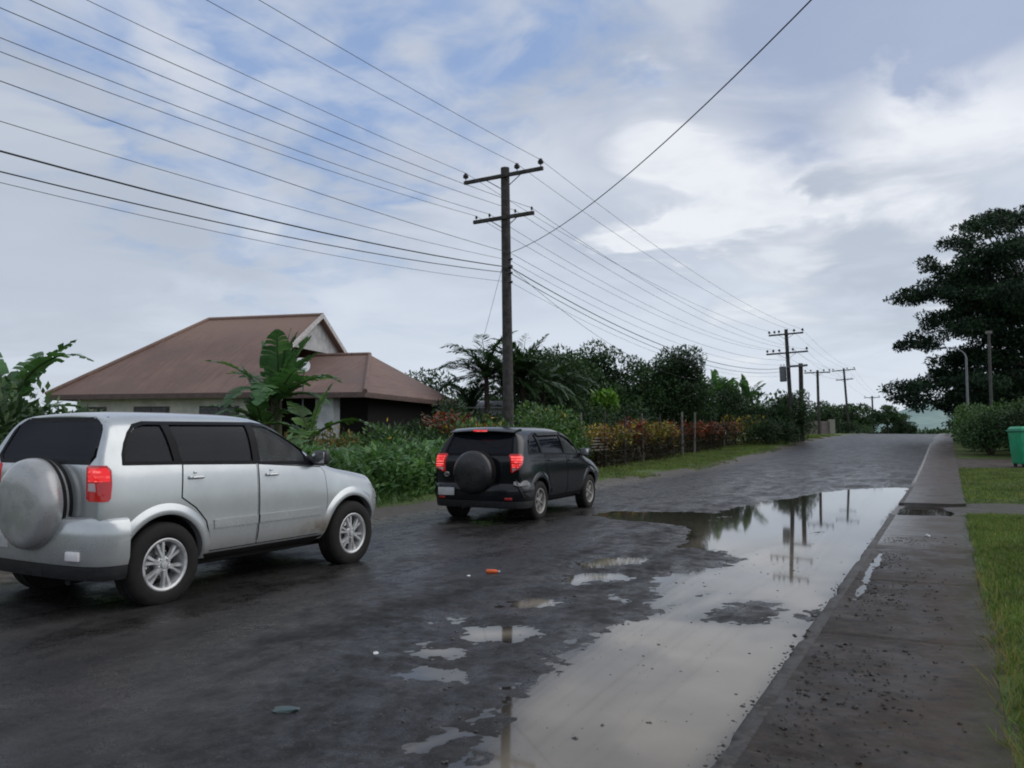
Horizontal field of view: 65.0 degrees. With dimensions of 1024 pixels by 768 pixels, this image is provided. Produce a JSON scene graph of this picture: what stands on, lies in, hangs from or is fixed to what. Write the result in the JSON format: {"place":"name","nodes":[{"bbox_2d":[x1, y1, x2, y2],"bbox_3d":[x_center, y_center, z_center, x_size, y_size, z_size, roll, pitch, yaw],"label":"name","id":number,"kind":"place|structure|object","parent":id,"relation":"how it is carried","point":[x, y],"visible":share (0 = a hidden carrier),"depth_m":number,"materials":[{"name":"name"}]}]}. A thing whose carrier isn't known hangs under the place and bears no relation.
{"place":"outdoors","nodes":[
{"label":"outdoors","id":0,"kind":"place"},
{"bbox_2d":[0,433,865,572],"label":"verge","id":1,"kind":"structure","parent":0,"point":[400,508],"depth_m":23.91,"materials":[{"name":"plant"}]},
{"bbox_2d":[0,432,446,499],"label":"weeds","id":2,"kind":"object","parent":1,"relation":"on","point":[397,467],"visible":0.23,"depth_m":17.68,"materials":[{"name":"green plant"}]},
{"bbox_2d":[375,482,434,506],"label":"ground cover","id":3,"kind":"object","parent":1,"relation":"on","point":[391,498],"visible":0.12,"depth_m":16.75,"materials":[{"name":"green plant"}]},
{"bbox_2d":[446,412,523,438],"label":"shrub","id":4,"kind":"object","parent":1,"relation":"on","point":[489,423],"visible":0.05,"depth_m":21.83,"materials":[{"name":"green plant"}]},
{"bbox_2d":[514,404,580,447],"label":"shrub","id":5,"kind":"object","parent":1,"relation":"on","point":[540,424],"visible":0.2,"depth_m":25.90,"materials":[{"name":"green plant"}]},
{"bbox_2d":[551,419,593,457],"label":"shrub","id":6,"kind":"object","parent":1,"relation":"on","point":[580,444],"visible":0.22,"depth_m":27.37,"materials":[{"name":"green plant"}]},
{"bbox_2d":[720,414,767,442],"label":"bush","id":7,"kind":"object","parent":1,"relation":"on","point":[743,427],"visible":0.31,"depth_m":53.74,"materials":[{"name":"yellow plant"}]},
{"bbox_2d":[734,414,802,444],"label":"bush","id":8,"kind":"object","parent":1,"relation":"on","point":[771,433],"visible":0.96,"depth_m":51.33,"materials":[{"name":"green plant"}]},
{"bbox_2d":[835,420,861,433],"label":"bush","id":9,"kind":"object","parent":1,"relation":"on","point":[845,428],"visible":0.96,"depth_m":91.51,"materials":[{"name":"green plant"}]},
{"bbox_2d":[0,434,937,767],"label":"road","id":10,"kind":"structure","parent":0,"point":[214,664],"depth_m":6.09,"materials":[{"name":"asphalt"}]},
{"bbox_2d":[0,412,375,605],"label":"silver suv","id":11,"kind":"object","parent":10,"relation":"on","point":[146,508],"visible":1,"depth_m":7.09,"materials":[{"name":"paint"}]},
{"bbox_2d":[435,427,598,519],"bbox_3d":[0.237,1.614,15.164,2.010,1.612,4.314,-2,-4,25],"label":"black suv","id":12,"kind":"object","parent":10,"relation":"on","point":[531,472],"visible":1,"depth_m":13.60,"materials":[{"name":"paint"}]},
{"bbox_2d":[391,487,907,767],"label":"water","id":13,"kind":"structure","parent":10,"relation":"on","point":[589,687],"depth_m":5.54,"materials":[{"name":"liquid"}]},
{"bbox_2d":[703,584,838,766],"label":"gravel","id":14,"kind":"structure","parent":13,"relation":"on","point":[774,673],"depth_m":5.00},
{"bbox_2d":[711,515,894,767],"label":"kerb","id":15,"kind":"structure","parent":10,"relation":"on","point":[746,730],"depth_m":4.76,"materials":[{"name":"concrete"}]},
{"bbox_2d":[898,437,934,505],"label":"kerb","id":16,"kind":"structure","parent":10,"relation":"on","point":[903,499],"depth_m":23.11,"materials":[{"name":"concrete"}]},
{"bbox_2d":[0,0,1023,433],"label":"sky","id":17,"kind":"structure","parent":0,"point":[808,191],"materials":[{"name":"grey"}]},
{"bbox_2d":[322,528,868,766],"bbox_3d":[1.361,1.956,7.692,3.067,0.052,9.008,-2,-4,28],"label":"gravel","id":18,"kind":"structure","parent":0,"point":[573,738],"depth_m":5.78,"materials":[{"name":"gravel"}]},
{"bbox_2d":[598,434,841,478],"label":"grass","id":19,"kind":"structure","parent":0,"point":[726,455],"depth_m":37.07,"materials":[{"name":"plant"}]},
{"bbox_2d":[594,436,965,503],"bbox_3d":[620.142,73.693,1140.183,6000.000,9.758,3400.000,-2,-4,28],"label":"ground","id":20,"kind":"structure","parent":0,"point":[727,441],"depth_m":48.63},
{"bbox_2d":[0,366,71,439],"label":"bush","id":21,"kind":"object","parent":20,"relation":"on","point":[14,393],"visible":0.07,"depth_m":12.56,"materials":[{"name":"green plant"}]},
{"bbox_2d":[0,340,93,411],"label":"banana plant","id":22,"kind":"object","parent":20,"relation":"on","point":[40,364],"visible":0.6,"depth_m":14.26,"materials":[{"name":"green plant"}]},
{"bbox_2d":[0,385,105,443],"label":"bush","id":23,"kind":"object","parent":20,"relation":"on","point":[16,412],"visible":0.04,"depth_m":11.24,"materials":[{"name":"green plant"}]},
{"bbox_2d":[202,364,298,423],"bbox_3d":[-6.787,1.046,20.490,2.912,3.585,1.795,-2,-4,28],"label":"banana plant","id":24,"kind":"object","parent":20,"relation":"on","point":[261,414],"visible":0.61,"depth_m":20.56,"materials":[{"name":"green plant"}]},
{"bbox_2d":[44,313,458,448],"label":"house","id":25,"kind":"structure","parent":20,"relation":"on","point":[175,372],"depth_m":28.05,"materials":[{"name":"metal"}]},
{"bbox_2d":[133,406,169,412],"bbox_3d":[-12.223,1.420,27.191,1.390,1.320,0.095,-1,-4,14],"label":"window","id":26,"kind":"structure","parent":25,"relation":"in","point":[155,409],"depth_m":27.17,"materials":[{"name":"glass"}]},
{"bbox_2d":[199,406,238,416],"bbox_3d":[-9.700,1.382,26.563,1.490,1.320,0.095,-1,-4,14],"label":"window","id":27,"kind":"structure","parent":25,"relation":"in","point":[212,410],"depth_m":26.59,"materials":[{"name":"glass"}]},
{"bbox_2d":[204,329,342,434],"bbox_3d":[-6.014,0.643,20.364,3.447,4.373,3.042,1,-4,-18],"label":"banana plant","id":28,"kind":"object","parent":20,"relation":"on","point":[285,380],"visible":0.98,"depth_m":20.27,"materials":[{"name":"green plant"}]},
{"bbox_2d":[261,383,375,448],"bbox_3d":[-4.752,1.350,19.158,2.404,2.818,1.999,3,-4,-39],"label":"banana plant","id":29,"kind":"object","parent":20,"relation":"on","point":[308,431],"visible":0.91,"depth_m":19.16,"materials":[{"name":"green plant"}]},
{"bbox_2d":[284,426,365,451],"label":"shrub","id":30,"kind":"object","parent":20,"relation":"on","point":[331,440],"visible":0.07,"depth_m":20.23,"materials":[{"name":"green plant"}]},
{"bbox_2d":[321,418,423,453],"bbox_3d":[-3.808,1.905,21.357,3.061,2.007,3.113,-2,-4,28],"label":"shrub","id":31,"kind":"object","parent":20,"relation":"on","point":[362,441],"visible":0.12,"depth_m":20.73,"materials":[{"name":"green plant"}]},
{"bbox_2d":[359,420,448,451],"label":"shrub","id":32,"kind":"object","parent":20,"relation":"on","point":[395,427],"visible":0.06,"depth_m":21.44,"materials":[{"name":"green plant"}]},
{"bbox_2d":[397,418,472,446],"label":"shrub","id":33,"kind":"object","parent":20,"relation":"on","point":[432,434],"visible":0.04,"depth_m":22.46,"materials":[{"name":"green plant"}]},
{"bbox_2d":[400,395,472,440],"bbox_3d":[-2.377,1.855,25.919,2.717,3.129,2.890,-2,-4,28],"label":"bush","id":34,"kind":"object","parent":20,"relation":"on","point":[410,427],"visible":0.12,"depth_m":25.83,"materials":[{"name":"green plant"}]},
{"bbox_2d":[405,367,467,421],"bbox_3d":[-3.875,1.633,36.173,4.180,4.810,3.896,0,-3,5],"label":"tree","id":35,"kind":"object","parent":20,"relation":"on","point":[430,379],"visible":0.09,"depth_m":35.94,"materials":[{"name":"green plant"}]},
{"bbox_2d":[420,409,475,435],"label":"croton bush","id":36,"kind":"object","parent":20,"relation":"on","point":[438,419],"visible":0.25,"depth_m":23.56,"materials":[{"name":"red plant"}]},
{"bbox_2d":[438,401,513,421],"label":"shed","id":37,"kind":"structure","parent":20,"relation":"on","point":[493,408],"depth_m":35.99,"materials":[{"name":"metal"}]},
{"bbox_2d":[441,377,515,425],"bbox_3d":[-1.617,1.731,35.840,3.590,4.274,3.508,2,-4,-24],"label":"palm","id":38,"kind":"object","parent":20,"relation":"on","point":[473,397],"visible":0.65,"depth_m":35.63,"materials":[{"name":"green plant"}]},
{"bbox_2d":[430,330,545,423],"bbox_3d":[-0.831,0.734,32.958,4.946,5.912,5.345,-2,-4,28],"label":"palm","id":39,"kind":"object","parent":20,"relation":"on","point":[486,371],"visible":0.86,"depth_m":32.74,"materials":[{"name":"green plant"}]},
{"bbox_2d":[463,158,543,426],"bbox_3d":[-0.167,-1.205,24.319,2.800,10.935,0.424,-3,-4,28],"label":"utility pole","id":40,"kind":"object","parent":20,"relation":"on","point":[506,216],"visible":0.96,"depth_m":24.32,"materials":[{"name":"wood"}]},
{"bbox_2d":[0,81,770,359],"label":"overhead wire","id":41,"kind":"object","parent":40,"relation":"attached to","point":[299,186],"visible":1,"depth_m":15.80,"materials":[{"name":"metal"}]},
{"bbox_2d":[0,171,788,372],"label":"overhead wire","id":42,"kind":"object","parent":40,"relation":"attached to","point":[308,241],"visible":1,"depth_m":15.94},
{"bbox_2d":[0,121,788,364],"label":"overhead wire","id":43,"kind":"object","parent":40,"relation":"attached to","point":[297,208],"visible":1,"depth_m":15.72,"materials":[{"name":"metal"}]},
{"bbox_2d":[0,150,789,369],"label":"overhead wire","id":44,"kind":"object","parent":40,"relation":"attached to","point":[5,152],"visible":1,"depth_m":15.90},
{"bbox_2d":[0,182,790,376],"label":"overhead wire","id":45,"kind":"object","parent":40,"relation":"attached to","point":[319,252],"visible":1,"depth_m":16.11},
{"bbox_2d":[0,51,809,372],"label":"overhead wire","id":46,"kind":"object","parent":40,"relation":"attached to","point":[302,161],"visible":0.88,"depth_m":17.32,"materials":[{"name":"metal"}]},
{"bbox_2d":[0,37,815,372],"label":"overhead wire","id":47,"kind":"object","parent":40,"relation":"attached to","point":[316,157],"visible":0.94,"depth_m":16.89,"materials":[{"name":"metal"}]},
{"bbox_2d":[0,7,846,378],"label":"overhead wire","id":48,"kind":"object","parent":40,"relation":"attached to","point":[314,137],"visible":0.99,"depth_m":15.85,"materials":[{"name":"metal"}]},
{"bbox_2d":[30,0,837,374],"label":"overhead wire","id":49,"kind":"object","parent":40,"relation":"attached to","point":[338,134],"visible":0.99,"depth_m":15.55,"materials":[{"name":"metal"}]},
{"bbox_2d":[87,0,858,392],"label":"overhead wire","id":50,"kind":"object","parent":40,"relation":"attached to","point":[367,130],"visible":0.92,"depth_m":19.53,"materials":[{"name":"metal"}]},
{"bbox_2d":[207,0,869,392],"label":"overhead wire","id":51,"kind":"object","parent":40,"relation":"attached to","point":[423,116],"visible":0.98,"depth_m":19.76,"materials":[{"name":"metal"}]},
{"bbox_2d":[259,0,875,393],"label":"overhead wire","id":52,"kind":"object","parent":40,"relation":"attached to","point":[495,135],"visible":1,"depth_m":20.37,"materials":[{"name":"metal"}]},
{"bbox_2d":[510,0,811,252],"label":"overhead wire","id":53,"kind":"object","parent":40,"relation":"attached to","point":[688,119],"visible":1,"depth_m":11.96,"materials":[{"name":"metal"}]},
{"bbox_2d":[464,408,544,427],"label":"bush","id":54,"kind":"object","parent":20,"relation":"on","point":[496,420],"visible":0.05,"depth_m":29.52,"materials":[{"name":"green plant"}]},
{"bbox_2d":[474,347,549,402],"bbox_3d":[-0.127,1.088,38.014,4.720,5.730,3.900,-2,-4,28],"label":"palm","id":55,"kind":"object","parent":20,"relation":"on","point":[500,382],"visible":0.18,"depth_m":37.84,"materials":[{"name":"green plant"}]},
{"bbox_2d":[465,333,575,410],"bbox_3d":[0.551,0.722,34.022,3.799,6.066,4.281,2,-4,-35],"label":"palm","id":56,"kind":"object","parent":20,"relation":"on","point":[518,353],"visible":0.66,"depth_m":33.83,"materials":[{"name":"green plant"}]},
{"bbox_2d":[489,343,597,420],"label":"tree","id":57,"kind":"object","parent":20,"relation":"on","point":[548,398],"visible":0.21,"depth_m":41.36,"materials":[{"name":"green plant"}]},
{"bbox_2d":[489,346,599,415],"bbox_3d":[1.343,0.977,36.843,5.152,5.811,4.394,0,-3,-8],"label":"palm","id":58,"kind":"object","parent":20,"relation":"on","point":[551,373],"visible":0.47,"depth_m":36.60,"materials":[{"name":"green plant"}]},
{"bbox_2d":[514,399,586,451],"bbox_3d":[1.275,2.015,27.921,2.616,3.048,2.589,-2,-4,28],"label":"bush","id":59,"kind":"object","parent":20,"relation":"on","point":[519,412],"visible":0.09,"depth_m":27.80,"materials":[{"name":"green plant"}]},
{"bbox_2d":[530,396,619,456],"bbox_3d":[2.594,2.246,36.894,4.453,3.372,4.013,-2,-4,28],"label":"bush","id":60,"kind":"object","parent":20,"relation":"on","point":[586,420],"visible":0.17,"depth_m":36.28,"materials":[{"name":"green plant"}]},
{"bbox_2d":[587,387,620,453],"bbox_3d":[4.347,2.095,39.042,1.795,4.019,1.886,0,-3,0],"label":"tree","id":61,"kind":"object","parent":20,"relation":"on","point":[607,398],"visible":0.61,"depth_m":38.64,"materials":[{"name":"green plant"}]},
{"bbox_2d":[552,337,665,418],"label":"tree","id":62,"kind":"object","parent":20,"relation":"on","point":[618,382],"visible":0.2,"depth_m":45.63,"materials":[{"name":"green plant"}]},
{"bbox_2d":[577,423,641,467],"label":"croton bush","id":63,"kind":"object","parent":20,"relation":"on","point":[598,461],"visible":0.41,"depth_m":31.71,"materials":[{"name":"plant"}]},
{"bbox_2d":[584,422,650,465],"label":"croton bush","id":64,"kind":"object","parent":20,"relation":"on","point":[623,437],"visible":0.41,"depth_m":33.91,"materials":[{"name":"yellow plant"}]},
{"bbox_2d":[444,379,804,410],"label":"trees","id":65,"kind":"object","parent":20,"relation":"on","point":[758,396],"visible":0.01,"depth_m":106.09,"materials":[{"name":"green plant"}]},
{"bbox_2d":[607,401,658,450],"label":"bush","id":66,"kind":"object","parent":20,"relation":"on","point":[625,411],"visible":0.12,"depth_m":41.74,"materials":[{"name":"green plant"}]},
{"bbox_2d":[607,416,665,463],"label":"croton bush","id":67,"kind":"object","parent":20,"relation":"on","point":[638,441],"visible":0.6,"depth_m":35.85,"materials":[{"name":"red plant"}]},
{"bbox_2d":[630,418,679,459],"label":"croton bush","id":68,"kind":"object","parent":20,"relation":"on","point":[662,430],"visible":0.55,"depth_m":37.67,"materials":[{"name":"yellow plant"}]},
{"bbox_2d":[627,396,686,452],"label":"bush","id":69,"kind":"object","parent":20,"relation":"on","point":[664,418],"visible":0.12,"depth_m":45.21,"materials":[{"name":"green plant"}]},
{"bbox_2d":[580,411,735,464],"bbox_3d":[8.521,2.828,40.962,0.190,2.889,24.790,-2,-4,28],"label":"wire fence","id":70,"kind":"object","parent":20,"relation":"on","point":[694,446],"visible":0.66,"depth_m":38.19,"materials":[{"name":"metal"}]},
{"bbox_2d":[632,420,688,457],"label":"croton bush","id":71,"kind":"object","parent":20,"relation":"on","point":[675,436],"visible":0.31,"depth_m":39.71,"materials":[{"name":"orange plant"}]},
{"bbox_2d":[638,344,720,444],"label":"tree","id":72,"kind":"object","parent":20,"relation":"on","point":[680,391],"visible":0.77,"depth_m":46.13,"materials":[{"name":"green plant"}]},
{"bbox_2d":[665,420,715,452],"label":"croton bush","id":73,"kind":"object","parent":20,"relation":"on","point":[698,434],"visible":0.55,"depth_m":44.00,"materials":[{"name":"red plant"}]},
{"bbox_2d":[683,422,728,450],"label":"croton bush","id":74,"kind":"object","parent":20,"relation":"on","point":[707,432],"visible":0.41,"depth_m":46.12,"materials":[{"name":"red plant"}]},
{"bbox_2d":[689,421,748,447],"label":"croton bush","id":75,"kind":"object","parent":20,"relation":"on","point":[716,429],"visible":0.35,"depth_m":48.48,"materials":[{"name":"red plant"}]},
{"bbox_2d":[705,369,736,399],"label":"banana plant","id":76,"kind":"object","parent":20,"relation":"on","point":[714,373],"visible":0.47,"depth_m":56.70,"materials":[{"name":"green plant"}]},
{"bbox_2d":[702,379,759,428],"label":"tree","id":77,"kind":"object","parent":20,"relation":"on","point":[732,410],"visible":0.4,"depth_m":55.41,"materials":[{"name":"green plant"}]},
{"bbox_2d":[709,420,752,445],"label":"croton bush","id":78,"kind":"object","parent":20,"relation":"on","point":[733,427],"visible":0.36,"depth_m":50.74,"materials":[{"name":"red plant"}]},
{"bbox_2d":[735,373,765,408],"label":"banana plant","id":79,"kind":"object","parent":20,"relation":"on","point":[744,386],"visible":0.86,"depth_m":61.75,"materials":[{"name":"green plant"}]},
{"bbox_2d":[740,402,784,429],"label":"tree","id":80,"kind":"object","parent":20,"relation":"on","point":[761,412],"visible":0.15,"depth_m":57.64,"materials":[{"name":"green plant"}]},
{"bbox_2d":[766,328,807,440],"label":"utility pole","id":81,"kind":"object","parent":20,"relation":"on","point":[785,378],"visible":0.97,"depth_m":55.12,"materials":[{"name":"wood"}]},
{"bbox_2d":[765,388,818,425],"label":"tree","id":82,"kind":"object","parent":20,"relation":"on","point":[781,410],"visible":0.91,"depth_m":55.34,"materials":[{"name":"green plant"}]},
{"bbox_2d":[804,369,829,433],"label":"utility pole","id":83,"kind":"object","parent":20,"relation":"on","point":[818,402],"visible":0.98,"depth_m":77.94,"materials":[{"name":"wood"}]},
{"bbox_2d":[806,420,834,433],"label":"concrete wall","id":84,"kind":"structure","parent":20,"relation":"on","point":[828,427],"depth_m":84.20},
{"bbox_2d":[809,405,842,422],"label":"tree","id":85,"kind":"object","parent":20,"relation":"on","point":[830,415],"visible":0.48,"depth_m":89.07,"materials":[{"name":"green plant"}]},
{"bbox_2d":[811,399,866,432],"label":"tree","id":86,"kind":"object","parent":20,"relation":"on","point":[853,412],"visible":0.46,"depth_m":99.43,"materials":[{"name":"green plant"}]},
{"bbox_2d":[854,402,889,432],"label":"tree","id":87,"kind":"object","parent":20,"relation":"on","point":[875,419],"visible":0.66,"depth_m":116.52,"materials":[{"name":"green plant"}]},
{"bbox_2d":[868,404,911,433],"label":"tree","id":88,"kind":"object","parent":20,"relation":"on","point":[895,415],"visible":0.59,"depth_m":120.58,"materials":[{"name":"green plant"}]},
{"bbox_2d":[835,426,952,433],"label":"scrub","id":89,"kind":"object","parent":20,"relation":"on","point":[937,430],"visible":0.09,"depth_m":147.13,"materials":[{"name":"green plant"}]},
{"bbox_2d":[880,418,918,433],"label":"tree","id":90,"kind":"object","parent":20,"relation":"on","point":[903,427],"visible":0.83,"depth_m":130.20,"materials":[{"name":"green plant"}]},
{"bbox_2d":[877,203,1023,429],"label":"rain tree","id":91,"kind":"object","parent":20,"relation":"on","point":[987,295],"visible":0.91,"depth_m":48.05,"materials":[{"name":"green plant"}]},
{"bbox_2d":[733,515,1023,767],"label":"pavement","id":92,"kind":"structure","parent":0,"point":[936,728],"depth_m":4.67,"materials":[{"name":"concrete"}]},
{"bbox_2d":[853,553,881,599],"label":"water","id":93,"kind":"structure","parent":92,"relation":"on","point":[867,576],"depth_m":8.11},
{"bbox_2d":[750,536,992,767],"bbox_3d":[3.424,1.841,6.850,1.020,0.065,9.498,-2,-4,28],"label":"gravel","id":94,"kind":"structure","parent":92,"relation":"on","point":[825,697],"depth_m":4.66,"materials":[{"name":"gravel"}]},
{"bbox_2d":[875,398,954,431],"bbox_3d":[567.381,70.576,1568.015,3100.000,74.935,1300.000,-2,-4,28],"label":"hill","id":95,"kind":"structure","parent":0,"point":[932,419],"depth_m":1173.51,"materials":[{"name":"plant"}]},
{"bbox_2d":[904,433,965,503],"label":"pavement","id":96,"kind":"structure","parent":0,"point":[938,481],"depth_m":23.57,"materials":[{"name":"concrete"}]},
{"bbox_2d":[904,502,965,506],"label":"pavement","id":97,"kind":"structure","parent":0,"point":[933,505],"depth_m":16.11,"materials":[{"name":"concrete"}]},
{"bbox_2d":[892,503,1023,515],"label":"driveway","id":98,"kind":"structure","parent":0,"point":[978,508],"depth_m":15.23,"materials":[{"name":"concrete"}]},
{"bbox_2d":[896,506,953,515],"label":"water","id":99,"kind":"structure","parent":98,"relation":"on","point":[923,511],"depth_m":15.16,"materials":[{"name":"liquid"}]},
{"bbox_2d":[951,433,1010,458],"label":"lawn","id":100,"kind":"structure","parent":0,"point":[962,452],"depth_m":34.90,"materials":[{"name":"plant"}]},
{"bbox_2d":[949,397,1020,450],"bbox_3d":[21.775,1.935,36.597,3.448,2.633,3.265,-2,-4,28],"label":"hedge bush","id":101,"kind":"object","parent":100,"relation":"on","point":[967,411],"visible":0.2,"depth_m":36.81,"materials":[{"name":"green plant"}]},
{"bbox_2d":[955,407,1020,454],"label":"hedge bush","id":102,"kind":"object","parent":100,"relation":"on","point":[982,428],"visible":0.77,"depth_m":33.96,"materials":[{"name":"green plant"}]},
{"bbox_2d":[985,331,992,405],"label":"timber post","id":103,"kind":"object","parent":100,"relation":"on","point":[988,333],"visible":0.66,"depth_m":41.57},
{"bbox_2d":[993,402,1023,450],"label":"hedge bush","id":104,"kind":"object","parent":100,"relation":"on","point":[1018,414],"visible":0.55,"depth_m":32.98,"materials":[{"name":"green plant"}]},
{"bbox_2d":[957,458,1022,468],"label":"driveway","id":105,"kind":"structure","parent":0,"point":[989,463],"depth_m":29.71,"materials":[{"name":"concrete"}]},
{"bbox_2d":[1006,426,1023,467],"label":"wheelie bin","id":106,"kind":"object","parent":105,"relation":"on","point":[1016,438],"visible":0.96,"depth_m":27.76,"materials":[{"name":"green plastic"}]},
{"bbox_2d":[959,467,1023,503],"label":"lawn","id":107,"kind":"structure","parent":0,"point":[1014,501],"depth_m":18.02,"materials":[{"name":"plant"}]},
{"bbox_2d":[962,512,1023,767],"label":"lawn","id":108,"kind":"structure","parent":0,"point":[1004,689],"depth_m":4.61,"materials":[{"name":"plant"}]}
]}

